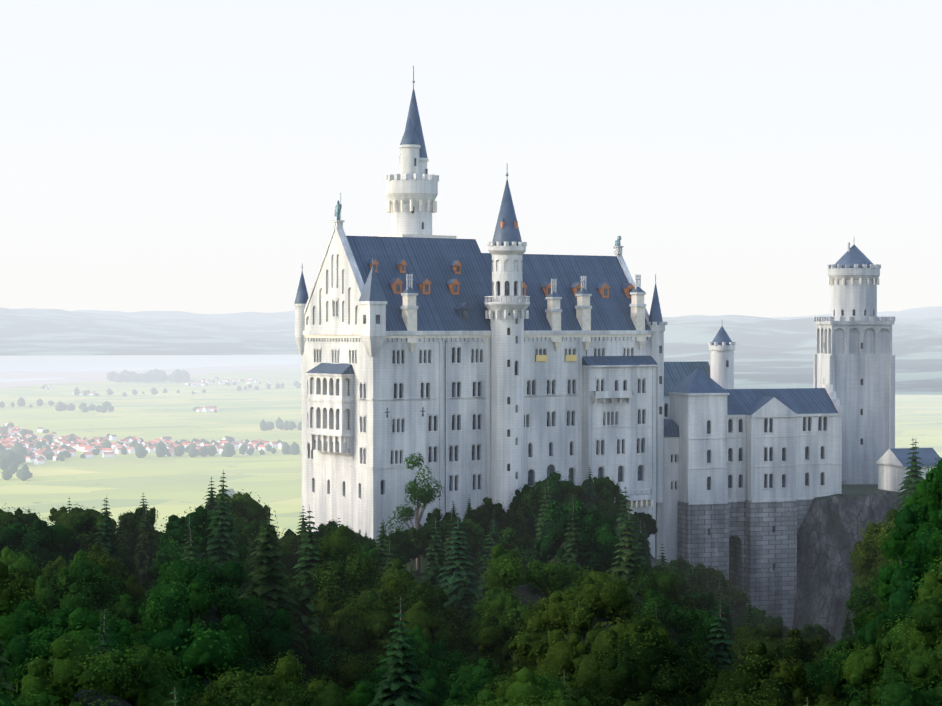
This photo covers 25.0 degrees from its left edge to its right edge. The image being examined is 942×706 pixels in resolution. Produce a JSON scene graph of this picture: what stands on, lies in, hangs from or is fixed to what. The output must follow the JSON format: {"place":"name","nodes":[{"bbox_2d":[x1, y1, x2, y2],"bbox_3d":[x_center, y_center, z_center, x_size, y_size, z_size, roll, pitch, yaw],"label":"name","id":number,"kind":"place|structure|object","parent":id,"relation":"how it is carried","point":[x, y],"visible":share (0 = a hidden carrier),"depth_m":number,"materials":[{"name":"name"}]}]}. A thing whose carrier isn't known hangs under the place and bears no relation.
{"place":"outdoors","nodes":[
{"label":"outdoors","id":0,"kind":"place"},
{"bbox_2d":[0,357,301,371],"bbox_3d":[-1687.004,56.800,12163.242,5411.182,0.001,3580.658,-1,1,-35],"label":"lake water","id":1,"kind":"structure","parent":0,"point":[101,364],"depth_m":11982.27,"materials":[{"name":"white"}]},
{"bbox_2d":[0,355,301,388],"bbox_3d":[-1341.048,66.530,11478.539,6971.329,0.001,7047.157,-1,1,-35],"label":"far shore land","id":2,"kind":"structure","parent":0,"point":[75,377],"depth_m":9962.67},
{"bbox_2d":[0,354,941,538],"bbox_3d":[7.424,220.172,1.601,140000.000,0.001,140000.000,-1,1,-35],"label":"plain ground","id":3,"kind":"structure","parent":0,"point":[168,486],"depth_m":4221.25,"materials":[{"name":"green plant"}]},
{"bbox_2d":[0,377,284,464],"bbox_3d":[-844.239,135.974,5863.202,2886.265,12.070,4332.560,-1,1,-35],"label":"village houses","id":4,"kind":"structure","parent":3,"relation":"on","point":[62,440],"depth_m":3800.64,"materials":[{"name":"tile"}]},
{"bbox_2d":[0,368,301,497],"bbox_3d":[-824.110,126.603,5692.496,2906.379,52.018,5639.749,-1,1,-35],"label":"trees","id":5,"kind":"object","parent":3,"relation":"on","point":[12,458],"visible":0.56,"depth_m":3835.79,"materials":[{"name":"green plant"}]},
{"bbox_2d":[0,306,941,394],"bbox_3d":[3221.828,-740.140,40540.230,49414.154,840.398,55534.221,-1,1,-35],"label":"hills","id":6,"kind":"structure","parent":0,"point":[774,353],"depth_m":16641.95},
{"bbox_2d":[0,0,941,317],"label":"sky","id":7,"kind":"structure","parent":0,"point":[192,156],"materials":[{"name":"white"}]},
{"bbox_2d":[301,313,654,557],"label":"castle palas walls","id":8,"kind":"structure","parent":0,"point":[514,444],"depth_m":359.69,"materials":[{"name":"white stone"}]},
{"bbox_2d":[308,375,353,433],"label":"balcony","id":9,"kind":"structure","parent":8,"relation":"attached to","point":[331,417],"depth_m":355.00,"materials":[{"name":"white stone"}]},
{"bbox_2d":[305,231,648,330],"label":"palas gables","id":10,"kind":"object","parent":8,"relation":"on","point":[335,279],"visible":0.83,"depth_m":357.79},
{"bbox_2d":[306,236,657,373],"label":"castle palas roofs","id":11,"kind":"structure","parent":8,"relation":"on","point":[430,259],"depth_m":367.64,"materials":[{"name":"blue tile"}]},
{"bbox_2d":[404,481,904,640],"bbox_3d":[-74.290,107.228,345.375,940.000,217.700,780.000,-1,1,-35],"label":"castle hill ground","id":12,"kind":"structure","parent":0,"point":[837,531],"depth_m":389.35,"materials":[{"name":"grey stone"}]},
{"bbox_2d":[0,507,42,532],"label":"beech tree","id":13,"kind":"object","parent":12,"relation":"on","point":[26,519],"visible":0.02,"depth_m":315.36,"materials":[{"name":"green plant"}]},
{"bbox_2d":[0,561,52,654],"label":"beech tree","id":14,"kind":"object","parent":12,"relation":"on","point":[13,589],"visible":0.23,"depth_m":252.95,"materials":[{"name":"green plant"}]},
{"bbox_2d":[0,546,61,620],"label":"beech tree","id":15,"kind":"object","parent":12,"relation":"on","point":[22,564],"visible":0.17,"depth_m":267.88,"materials":[{"name":"green plant"}]},
{"bbox_2d":[0,678,62,705],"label":"beech tree","id":16,"kind":"object","parent":12,"relation":"on","point":[40,699],"visible":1,"depth_m":206.60,"materials":[{"name":"green plant"}]},
{"bbox_2d":[0,516,76,568],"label":"beech tree","id":17,"kind":"object","parent":12,"relation":"on","point":[43,541],"visible":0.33,"depth_m":292.31,"materials":[{"name":"green plant"}]},
{"bbox_2d":[41,556,72,585],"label":"beech tree","id":18,"kind":"object","parent":12,"relation":"on","point":[58,563],"depth_m":277.55,"materials":[{"name":"green plant"}]},
{"bbox_2d":[0,598,138,700],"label":"beech tree","id":19,"kind":"object","parent":12,"relation":"on","point":[26,631],"visible":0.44,"depth_m":241.80,"materials":[{"name":"green plant"}]},
{"bbox_2d":[47,504,117,530],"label":"beech tree","id":20,"kind":"object","parent":12,"relation":"on","point":[62,511],"visible":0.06,"depth_m":322.49,"materials":[{"name":"green plant"}]},
{"bbox_2d":[49,549,146,624],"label":"beech tree","id":21,"kind":"object","parent":12,"relation":"on","point":[81,580],"visible":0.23,"depth_m":267.56,"materials":[{"name":"green plant"}]},
{"bbox_2d":[67,512,138,579],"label":"beech tree","id":22,"kind":"object","parent":12,"relation":"on","point":[85,526],"visible":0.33,"depth_m":304.75,"materials":[{"name":"green plant"}]},
{"bbox_2d":[93,609,114,656],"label":"spruce tree","id":23,"kind":"object","parent":12,"relation":"on","point":[103,644],"visible":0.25,"depth_m":234.16,"materials":[{"name":"green plant"}]},
{"bbox_2d":[6,631,203,705],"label":"beech tree","id":24,"kind":"object","parent":12,"relation":"on","point":[81,674],"visible":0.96,"depth_m":219.87,"materials":[{"name":"green plant"}]},
{"bbox_2d":[95,500,129,572],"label":"spruce tree","id":25,"kind":"object","parent":12,"relation":"on","point":[105,537],"visible":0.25,"depth_m":292.32,"materials":[{"name":"green plant"}]},
{"bbox_2d":[83,542,147,603],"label":"beech tree","id":26,"kind":"object","parent":12,"relation":"on","point":[134,588],"visible":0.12,"depth_m":277.42,"materials":[{"name":"green plant"}]},
{"bbox_2d":[95,592,147,639],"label":"beech tree","id":27,"kind":"object","parent":12,"relation":"on","point":[124,609],"visible":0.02,"depth_m":264.57,"materials":[{"name":"green plant"}]},
{"bbox_2d":[115,505,162,572],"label":"beech tree","id":28,"kind":"object","parent":12,"relation":"on","point":[131,521],"visible":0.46,"depth_m":324.82,"materials":[{"name":"green plant"}]},
{"bbox_2d":[133,505,159,597],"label":"spruce tree","id":29,"kind":"object","parent":12,"relation":"on","point":[145,548],"visible":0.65,"depth_m":317.84,"materials":[{"name":"green plant"}]},
{"bbox_2d":[132,620,247,702],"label":"maple tree","id":30,"kind":"object","parent":12,"relation":"on","point":[202,656],"visible":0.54,"depth_m":244.39,"materials":[{"name":"green plant"}]},
{"bbox_2d":[143,505,250,595],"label":"tree","id":31,"kind":"object","parent":12,"relation":"on","point":[172,536],"visible":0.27,"depth_m":297.20,"materials":[{"name":"green plant"}]},
{"bbox_2d":[134,552,302,675],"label":"beech tree","id":32,"kind":"object","parent":12,"relation":"on","point":[192,595],"visible":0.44,"depth_m":262.31,"materials":[{"name":"green plant"}]},
{"bbox_2d":[206,480,249,596],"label":"spruce tree","id":33,"kind":"object","parent":12,"relation":"on","point":[223,544],"visible":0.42,"depth_m":296.64,"materials":[{"name":"green plant"}]},
{"bbox_2d":[186,489,279,533],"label":"tree","id":34,"kind":"object","parent":12,"relation":"on","point":[246,506],"visible":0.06,"depth_m":339.14,"materials":[{"name":"green plant"}]},
{"bbox_2d":[188,673,332,705],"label":"beech tree","id":35,"kind":"object","parent":12,"relation":"on","point":[315,684],"visible":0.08,"depth_m":241.12,"materials":[{"name":"green plant"}]},
{"bbox_2d":[233,519,290,589],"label":"maple tree","id":36,"kind":"object","parent":12,"relation":"on","point":[247,534],"visible":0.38,"depth_m":317.19,"materials":[{"name":"green plant"}]},
{"bbox_2d":[238,504,312,684],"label":"spruce tree","id":37,"kind":"object","parent":12,"relation":"on","point":[271,584],"visible":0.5,"depth_m":273.85,"materials":[{"name":"green plant"}]},
{"bbox_2d":[198,650,359,705],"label":"beech tree","id":38,"kind":"object","parent":12,"relation":"on","point":[241,688],"visible":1,"depth_m":230.15,"materials":[{"name":"green plant"}]},
{"bbox_2d":[277,530,319,579],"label":"beech tree","id":39,"kind":"object","parent":12,"relation":"on","point":[291,544],"visible":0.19,"depth_m":324.66,"materials":[{"name":"green plant"}]},
{"bbox_2d":[288,507,327,649],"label":"spruce tree","id":40,"kind":"object","parent":12,"relation":"on","point":[311,558],"visible":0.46,"depth_m":286.22,"materials":[{"name":"green plant"}]},
{"bbox_2d":[298,630,359,687],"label":"beech tree","id":41,"kind":"object","parent":12,"relation":"on","point":[320,651],"visible":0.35,"depth_m":276.65,"materials":[{"name":"green plant"}]},
{"bbox_2d":[284,524,382,643],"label":"beech tree","id":42,"kind":"object","parent":12,"relation":"on","point":[344,569],"visible":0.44,"depth_m":285.83,"materials":[{"name":"green plant"}]},
{"bbox_2d":[322,651,386,695],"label":"beech tree","id":43,"kind":"object","parent":12,"relation":"on","point":[350,670],"visible":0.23,"depth_m":268.48,"materials":[{"name":"green plant"}]},
{"bbox_2d":[345,682,381,705],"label":"beech tree","id":44,"kind":"object","parent":12,"relation":"on","point":[364,695],"visible":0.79,"depth_m":253.94,"materials":[{"name":"green plant"}]},
{"bbox_2d":[374,523,391,579],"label":"spruce tree","id":45,"kind":"object","parent":12,"relation":"on","point":[382,552],"visible":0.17,"depth_m":308.83,"materials":[{"name":"green plant"}]},
{"bbox_2d":[368,597,426,705],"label":"spruce tree","id":46,"kind":"object","parent":12,"relation":"on","point":[396,687],"visible":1,"depth_m":243.55,"materials":[{"name":"green plant"}]},
{"bbox_2d":[322,556,476,661],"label":"beech tree","id":47,"kind":"object","parent":12,"relation":"on","point":[364,623],"visible":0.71,"depth_m":278.48,"materials":[{"name":"green plant"}]},
{"bbox_2d":[384,529,415,561],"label":"beech tree","id":48,"kind":"object","parent":12,"relation":"on","point":[400,540],"visible":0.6,"depth_m":331.31,"materials":[{"name":"green plant"}]},
{"bbox_2d":[384,452,443,570],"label":"sparse ash tree","id":49,"kind":"object","parent":12,"relation":"on","point":[414,487],"visible":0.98,"depth_m":343.72,"materials":[{"name":"green plant"}]},
{"bbox_2d":[364,625,470,705],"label":"beech tree","id":50,"kind":"object","parent":12,"relation":"on","point":[435,664],"visible":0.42,"depth_m":267.38,"materials":[{"name":"green plant"}]},
{"bbox_2d":[419,517,449,589],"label":"spruce tree","id":51,"kind":"object","parent":12,"relation":"on","point":[436,561],"visible":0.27,"depth_m":312.76,"materials":[{"name":"green plant"}]},
{"bbox_2d":[415,507,466,554],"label":"deciduous tree","id":52,"kind":"object","parent":12,"relation":"on","point":[425,533],"visible":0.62,"depth_m":336.25,"materials":[{"name":"green plant"}]},
{"bbox_2d":[437,513,482,621],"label":"spruce tree","id":53,"kind":"object","parent":12,"relation":"on","point":[455,568],"visible":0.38,"depth_m":304.48,"materials":[{"name":"green plant"}]},
{"bbox_2d":[453,567,478,650],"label":"spruce tree","id":54,"kind":"object","parent":12,"relation":"on","point":[464,606],"visible":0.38,"depth_m":293.71,"materials":[{"name":"green plant"}]},
{"bbox_2d":[437,656,507,705],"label":"beech tree","id":55,"kind":"object","parent":12,"relation":"on","point":[465,683],"visible":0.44,"depth_m":263.54,"materials":[{"name":"green plant"}]},
{"bbox_2d":[459,519,485,558],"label":"deciduous tree","id":56,"kind":"object","parent":12,"relation":"on","point":[473,535],"visible":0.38,"depth_m":340.76,"materials":[{"name":"green plant"}]},
{"bbox_2d":[294,66,666,542],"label":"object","id":57,"kind":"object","parent":12,"relation":"on","point":[411,184],"visible":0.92,"depth_m":365.54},
{"bbox_2d":[391,204,431,234],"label":"tower","id":58,"kind":"structure","parent":57,"relation":"attached to","point":[415,221],"depth_m":379.29,"materials":[{"name":"stone"}]},
{"bbox_2d":[492,255,521,301],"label":"tower","id":59,"kind":"structure","parent":57,"relation":"attached to","point":[506,275],"depth_m":359.71,"materials":[{"name":"stone"}]},
{"bbox_2d":[462,497,510,537],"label":"deciduous tree","id":60,"kind":"object","parent":12,"relation":"on","point":[482,516],"visible":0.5,"depth_m":346.08,"materials":[{"name":"green plant"}]},
{"bbox_2d":[475,520,501,601],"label":"spruce tree","id":61,"kind":"object","parent":12,"relation":"on","point":[493,542],"visible":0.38,"depth_m":321.80,"materials":[{"name":"green plant"}]},
{"bbox_2d":[462,668,515,705],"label":"beech tree","id":62,"kind":"object","parent":12,"relation":"on","point":[502,680],"visible":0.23,"depth_m":252.75,"materials":[{"name":"green plant"}]},
{"bbox_2d":[463,614,528,676],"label":"beech tree","id":63,"kind":"object","parent":12,"relation":"on","point":[495,636],"visible":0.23,"depth_m":272.00,"materials":[{"name":"green plant"}]},
{"bbox_2d":[471,526,535,596],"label":"beech tree","id":64,"kind":"object","parent":12,"relation":"on","point":[511,537],"visible":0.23,"depth_m":332.86,"materials":[{"name":"green plant"}]},
{"bbox_2d":[498,509,534,541],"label":"deciduous tree","id":65,"kind":"object","parent":12,"relation":"on","point":[519,521],"visible":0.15,"depth_m":347.49,"materials":[{"name":"green plant"}]},
{"bbox_2d":[459,542,589,651],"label":"beech tree","id":66,"kind":"object","parent":12,"relation":"on","point":[511,595],"visible":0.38,"depth_m":281.36,"materials":[{"name":"green plant"}]},
{"bbox_2d":[453,667,601,705],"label":"beech tree","id":67,"kind":"object","parent":12,"relation":"on","point":[528,687],"visible":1,"depth_m":234.21,"materials":[{"name":"green plant"}]},
{"bbox_2d":[506,477,566,533],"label":"deciduous tree","id":68,"kind":"object","parent":12,"relation":"on","point":[525,496],"visible":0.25,"depth_m":351.51,"materials":[{"name":"green plant"}]},
{"bbox_2d":[526,471,577,539],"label":"deciduous tree","id":69,"kind":"object","parent":12,"relation":"on","point":[566,488],"visible":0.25,"depth_m":351.29,"materials":[{"name":"green plant"}]},
{"bbox_2d":[525,498,622,573],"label":"beech tree","id":70,"kind":"object","parent":12,"relation":"on","point":[597,535],"visible":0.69,"depth_m":314.27,"materials":[{"name":"green plant"}]},
{"bbox_2d":[560,499,590,570],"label":"spruce tree","id":71,"kind":"object","parent":12,"relation":"on","point":[574,553],"visible":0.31,"depth_m":308.29,"materials":[{"name":"green plant"}]},
{"bbox_2d":[582,467,598,511],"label":"conifer tree","id":72,"kind":"object","parent":12,"relation":"on","point":[589,499],"visible":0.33,"depth_m":356.84,"materials":[{"name":"green plant"}]},
{"bbox_2d":[505,564,689,690],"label":"beech tree","id":73,"kind":"object","parent":12,"relation":"on","point":[570,634],"visible":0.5,"depth_m":258.06,"materials":[{"name":"green plant"}]},
{"bbox_2d":[576,475,629,516],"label":"deciduous tree","id":74,"kind":"object","parent":12,"relation":"on","point":[605,489],"visible":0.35,"depth_m":361.57,"materials":[{"name":"green plant"}]},
{"bbox_2d":[614,485,636,557],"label":"spruce tree","id":75,"kind":"object","parent":12,"relation":"on","point":[622,519],"visible":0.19,"depth_m":329.87,"materials":[{"name":"green plant"}]},
{"bbox_2d":[606,503,646,618],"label":"spruce tree","id":76,"kind":"object","parent":12,"relation":"on","point":[627,562],"visible":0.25,"depth_m":287.20,"materials":[{"name":"green plant"}]},
{"bbox_2d":[565,616,719,705],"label":"beech tree","id":77,"kind":"object","parent":12,"relation":"on","point":[646,659],"visible":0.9,"depth_m":247.73,"materials":[{"name":"green plant"}]},
{"bbox_2d":[633,521,652,571],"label":"spruce tree","id":78,"kind":"object","parent":12,"relation":"on","point":[640,549],"visible":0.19,"depth_m":304.31,"materials":[{"name":"green plant"}]},
{"bbox_2d":[604,562,687,618],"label":"beech tree","id":79,"kind":"object","parent":12,"relation":"on","point":[664,583],"visible":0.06,"depth_m":286.40,"materials":[{"name":"green plant"}]},
{"bbox_2d":[638,588,735,668],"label":"beech tree","id":80,"kind":"object","parent":12,"relation":"on","point":[691,625],"visible":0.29,"depth_m":267.84,"materials":[{"name":"green plant"}]},
{"bbox_2d":[670,593,728,638],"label":"beech tree","id":81,"kind":"object","parent":12,"relation":"on","point":[688,601],"visible":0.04,"depth_m":289.16,"materials":[{"name":"green plant"}]},
{"bbox_2d":[681,590,735,640],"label":"beech tree","id":82,"kind":"object","parent":12,"relation":"on","point":[711,603],"visible":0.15,"depth_m":308.49,"materials":[{"name":"green plant"}]},
{"bbox_2d":[695,567,740,616],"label":"tree","id":83,"kind":"object","parent":12,"relation":"on","point":[710,576],"visible":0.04,"depth_m":366.61,"materials":[{"name":"green plant"}]},
{"bbox_2d":[703,599,739,671],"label":"spruce tree","id":84,"kind":"object","parent":12,"relation":"on","point":[720,652],"visible":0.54,"depth_m":263.01,"materials":[{"name":"green plant"}]},
{"bbox_2d":[709,582,752,618],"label":"tree","id":85,"kind":"object","parent":12,"relation":"on","point":[739,598],"visible":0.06,"depth_m":364.09,"materials":[{"name":"green plant"}]},
{"bbox_2d":[727,622,785,667],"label":"beech tree","id":86,"kind":"object","parent":12,"relation":"on","point":[751,635],"visible":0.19,"depth_m":281.07,"materials":[{"name":"green plant"}]},
{"bbox_2d":[732,607,789,641],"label":"tree","id":87,"kind":"object","parent":12,"relation":"on","point":[770,619],"visible":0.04,"depth_m":346.57,"materials":[{"name":"green plant"}]},
{"bbox_2d":[698,691,842,705],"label":"beech tree","id":88,"kind":"object","parent":12,"relation":"on","point":[733,701],"visible":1,"depth_m":232.32,"materials":[{"name":"green plant"}]},
{"bbox_2d":[701,641,850,705],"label":"beech tree","id":89,"kind":"object","parent":12,"relation":"on","point":[756,675],"visible":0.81,"depth_m":240.08,"materials":[{"name":"green plant"}]},
{"bbox_2d":[767,627,826,668],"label":"beech tree","id":90,"kind":"object","parent":12,"relation":"on","point":[795,645],"visible":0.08,"depth_m":263.71,"materials":[{"name":"green plant"}]},
{"bbox_2d":[664,326,940,504],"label":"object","id":91,"kind":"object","parent":12,"relation":"on","point":[716,377],"visible":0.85,"depth_m":396.16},
{"bbox_2d":[799,624,832,649],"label":"maple tree","id":92,"kind":"object","parent":12,"relation":"on","point":[816,630],"visible":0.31,"depth_m":314.46,"materials":[{"name":"green plant"}]},
{"bbox_2d":[802,637,882,705],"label":"beech tree","id":93,"kind":"object","parent":12,"relation":"on","point":[823,673],"visible":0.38,"depth_m":244.65,"materials":[{"name":"green plant"}]},
{"bbox_2d":[813,243,894,448],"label":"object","id":94,"kind":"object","parent":12,"relation":"on","point":[853,262],"visible":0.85,"depth_m":428.64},
{"bbox_2d":[831,280,876,320],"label":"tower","id":95,"kind":"structure","parent":94,"relation":"on","point":[856,300],"depth_m":429.60,"materials":[{"name":"stone"}]},
{"bbox_2d":[841,573,882,644],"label":"beech tree","id":96,"kind":"object","parent":12,"relation":"on","point":[861,597],"visible":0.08,"depth_m":275.20,"materials":[{"name":"green plant"}]},
{"bbox_2d":[846,597,893,673],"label":"beech tree","id":97,"kind":"object","parent":12,"relation":"on","point":[879,630],"visible":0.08,"depth_m":248.92,"materials":[{"name":"green plant"}]},
{"bbox_2d":[849,504,904,586],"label":"beech tree","id":98,"kind":"object","parent":12,"relation":"on","point":[869,561],"visible":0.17,"depth_m":297.89,"materials":[{"name":"green plant"}]},
{"bbox_2d":[832,547,941,705],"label":"tall beech tree","id":99,"kind":"object","parent":12,"relation":"on","point":[905,648],"visible":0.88,"depth_m":219.48,"materials":[{"name":"green plant"}]},
{"bbox_2d":[854,457,941,648],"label":"tree","id":100,"kind":"object","parent":12,"relation":"on","point":[918,525],"visible":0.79,"depth_m":232.23,"materials":[{"name":"green plant"}]},
{"bbox_2d":[871,671,941,705],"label":"beech tree","id":101,"kind":"object","parent":12,"relation":"on","point":[894,693],"visible":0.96,"depth_m":212.57,"materials":[{"name":"green plant"}]},
{"bbox_2d":[896,442,924,510],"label":"spruce tree","id":102,"kind":"object","parent":12,"relation":"on","point":[914,479],"visible":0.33,"depth_m":325.65,"materials":[{"name":"green plant"}]},
{"bbox_2d":[670,394,728,578],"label":"castle wall","id":103,"kind":"structure","parent":0,"point":[703,534],"depth_m":384.76,"materials":[{"name":"white stone"}]},
{"bbox_2d":[655,396,935,592],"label":"castle kemenate walls","id":104,"kind":"structure","parent":0,"point":[814,449],"depth_m":394.03,"materials":[{"name":"white stone"}]},
{"bbox_2d":[745,415,796,629],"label":"castle wall","id":105,"kind":"structure","parent":104,"relation":"attached to","point":[771,557],"depth_m":390.05,"materials":[{"name":"grey stone"}]},
{"bbox_2d":[816,325,891,484],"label":"castle square tower walls","id":106,"kind":"structure","parent":0,"point":[862,353],"depth_m":427.78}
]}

